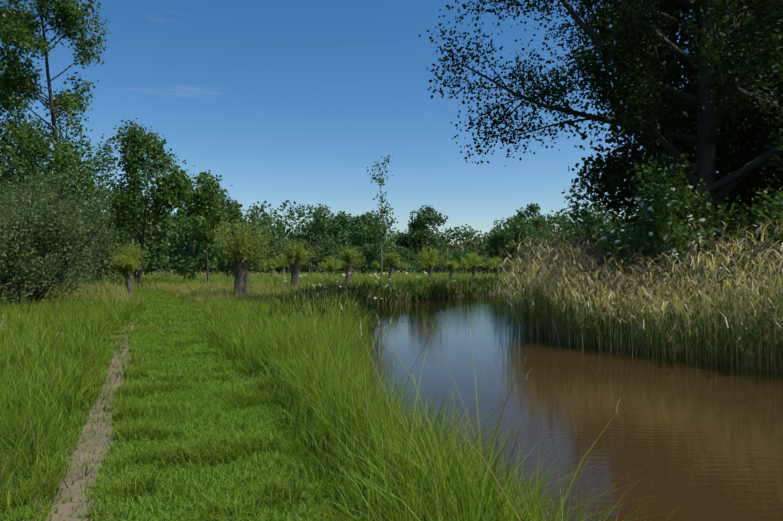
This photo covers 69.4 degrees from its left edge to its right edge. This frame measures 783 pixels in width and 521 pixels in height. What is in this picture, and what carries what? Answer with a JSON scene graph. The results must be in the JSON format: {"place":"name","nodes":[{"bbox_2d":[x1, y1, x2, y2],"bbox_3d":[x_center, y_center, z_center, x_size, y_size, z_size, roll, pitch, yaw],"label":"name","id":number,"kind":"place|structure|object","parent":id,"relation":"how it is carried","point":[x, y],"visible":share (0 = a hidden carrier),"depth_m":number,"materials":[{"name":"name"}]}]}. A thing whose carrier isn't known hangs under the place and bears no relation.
{"place":"outdoors","nodes":[
{"label":"outdoors","id":0,"kind":"place"},
{"bbox_2d":[0,171,650,281],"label":"treeline","id":1,"kind":"object","parent":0,"point":[166,242],"depth_m":142.87,"materials":[{"name":"green plant"}]},
{"bbox_2d":[0,269,776,520],"bbox_3d":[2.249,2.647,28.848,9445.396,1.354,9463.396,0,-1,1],"label":"ground","id":2,"kind":"structure","parent":0,"point":[74,503],"depth_m":4.80,"materials":[{"name":"soil"}]},
{"bbox_2d":[0,206,35,298],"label":"willow bush","id":3,"kind":"object","parent":2,"relation":"on","point":[7,227],"visible":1,"depth_m":13.07,"materials":[{"name":"green plant"}]},
{"bbox_2d":[0,0,56,205],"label":"alder tree","id":4,"kind":"object","parent":2,"relation":"on","point":[10,143],"depth_m":49.47,"materials":[{"name":"green plant"}]},
{"bbox_2d":[0,142,78,306],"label":"willow bush","id":5,"kind":"object","parent":2,"relation":"on","point":[28,210],"depth_m":16.40,"materials":[{"name":"green plant"}]},
{"bbox_2d":[0,162,125,306],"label":"willow bush","id":6,"kind":"object","parent":2,"relation":"on","point":[50,226],"depth_m":20.53,"materials":[{"name":"green plant"}]},
{"bbox_2d":[0,167,126,297],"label":"willow bush","id":7,"kind":"object","parent":2,"relation":"on","point":[107,237],"depth_m":25.47,"materials":[{"name":"green plant"}]},
{"bbox_2d":[1,177,125,290],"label":"willow bush","id":8,"kind":"object","parent":2,"relation":"on","point":[108,247],"depth_m":32.23,"materials":[{"name":"green plant"}]},
{"bbox_2d":[0,288,372,520],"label":"grass path","id":9,"kind":"structure","parent":2,"relation":"on","point":[214,451],"depth_m":5.13,"materials":[{"name":"green plant"}]},
{"bbox_2d":[0,293,383,358],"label":"grass","id":10,"kind":"structure","parent":2,"relation":"on","point":[87,316],"depth_m":15.41,"materials":[{"name":"green plant"}]},
{"bbox_2d":[0,311,406,425],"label":"grass","id":11,"kind":"structure","parent":2,"relation":"on","point":[254,349],"depth_m":8.73,"materials":[{"name":"green plant"}]},
{"bbox_2d":[0,281,467,310],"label":"grass","id":12,"kind":"structure","parent":2,"relation":"on","point":[191,294],"depth_m":30.54,"materials":[{"name":"green plant"}]},
{"bbox_2d":[1,274,524,294],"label":"grass","id":13,"kind":"structure","parent":2,"relation":"on","point":[149,284],"depth_m":56.60,"materials":[{"name":"green plant"}]},
{"bbox_2d":[15,130,101,280],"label":"alder tree","id":14,"kind":"object","parent":13,"relation":"attached to","point":[69,160],"depth_m":43.46,"materials":[{"name":"green plant"}]},
{"bbox_2d":[0,0,120,280],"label":"alder tree","id":15,"kind":"object","parent":13,"relation":"attached to","point":[64,13],"depth_m":47.82,"materials":[{"name":"green plant"}]},
{"bbox_2d":[94,118,195,283],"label":"alder tree","id":16,"kind":"object","parent":13,"relation":"attached to","point":[168,193],"depth_m":46.22,"materials":[{"name":"green plant"}]},
{"bbox_2d":[175,170,232,280],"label":"alder tree","id":17,"kind":"object","parent":13,"relation":"attached to","point":[202,198],"depth_m":50.89,"materials":[{"name":"green plant"}]},
{"bbox_2d":[106,213,534,298],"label":"willow tree","id":18,"kind":"object","parent":13,"relation":"on","point":[452,265],"depth_m":40.16,"materials":[{"name":"green plant"}]},
{"bbox_2d":[365,155,398,280],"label":"birch tree","id":19,"kind":"object","parent":13,"relation":"on","point":[385,207],"depth_m":52.61,"materials":[{"name":"green plant"}]},
{"bbox_2d":[66,272,518,278],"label":"grass","id":20,"kind":"structure","parent":2,"relation":"on","point":[338,275],"depth_m":105.57,"materials":[{"name":"green plant"}]},
{"bbox_2d":[0,270,617,520],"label":"grass seed stalks","id":21,"kind":"object","parent":2,"relation":"on","point":[317,347],"depth_m":7.20,"materials":[{"name":"green plant"}]},
{"bbox_2d":[1,267,621,411],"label":"grass seed heads","id":22,"kind":"object","parent":21,"relation":"on","point":[311,300],"depth_m":20.02,"materials":[{"name":"beige plant"}]},
{"bbox_2d":[137,254,492,276],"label":"bushes","id":23,"kind":"object","parent":2,"relation":"on","point":[273,265],"depth_m":111.85,"materials":[{"name":"green plant"}]},
{"bbox_2d":[0,338,678,520],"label":"grass","id":24,"kind":"structure","parent":2,"relation":"on","point":[346,433],"depth_m":4.24,"materials":[{"name":"green plant"}]},
{"bbox_2d":[244,272,767,361],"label":"bank herbs","id":25,"kind":"object","parent":2,"relation":"on","point":[413,287],"visible":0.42,"depth_m":33.48,"materials":[{"name":"green plant"}]},
{"bbox_2d":[284,271,754,298],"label":"white flowers","id":26,"kind":"object","parent":2,"relation":"on","point":[392,276],"visible":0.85,"depth_m":34.58,"materials":[{"name":"white plant"}]},
{"bbox_2d":[418,0,782,297],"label":"poplar tree","id":27,"kind":"object","parent":2,"relation":"on","point":[622,40],"depth_m":22.28,"materials":[{"name":"green plant"}]},
{"bbox_2d":[551,143,782,332],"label":"elder bush","id":28,"kind":"object","parent":2,"relation":"on","point":[660,221],"depth_m":18.11,"materials":[{"name":"green plant"}]},
{"bbox_2d":[561,0,782,243],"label":"tree","id":29,"kind":"object","parent":2,"relation":"on","point":[749,182],"depth_m":30.29,"materials":[{"name":"green plant"}]},
{"bbox_2d":[661,181,782,332],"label":"elder bush","id":30,"kind":"object","parent":2,"relation":"on","point":[768,211],"depth_m":16.50,"materials":[{"name":"green plant"}]},
{"bbox_2d":[0,0,778,249],"label":"sky","id":31,"kind":"structure","parent":0,"point":[281,100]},
{"bbox_2d":[363,289,782,520],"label":"stream water","id":32,"kind":"structure","parent":0,"point":[697,440],"depth_m":8.77,"materials":[{"name":"brown liquid"}]},
{"bbox_2d":[478,224,782,375],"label":"reeds","id":33,"kind":"object","parent":32,"relation":"on","point":[587,292],"depth_m":14.77,"materials":[{"name":"green plant"}]},
{"bbox_2d":[473,215,782,312],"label":"reed plumes","id":34,"kind":"object","parent":33,"relation":"attached to","point":[757,246],"visible":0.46,"depth_m":15.46,"materials":[{"name":"beige plant"}]}
]}

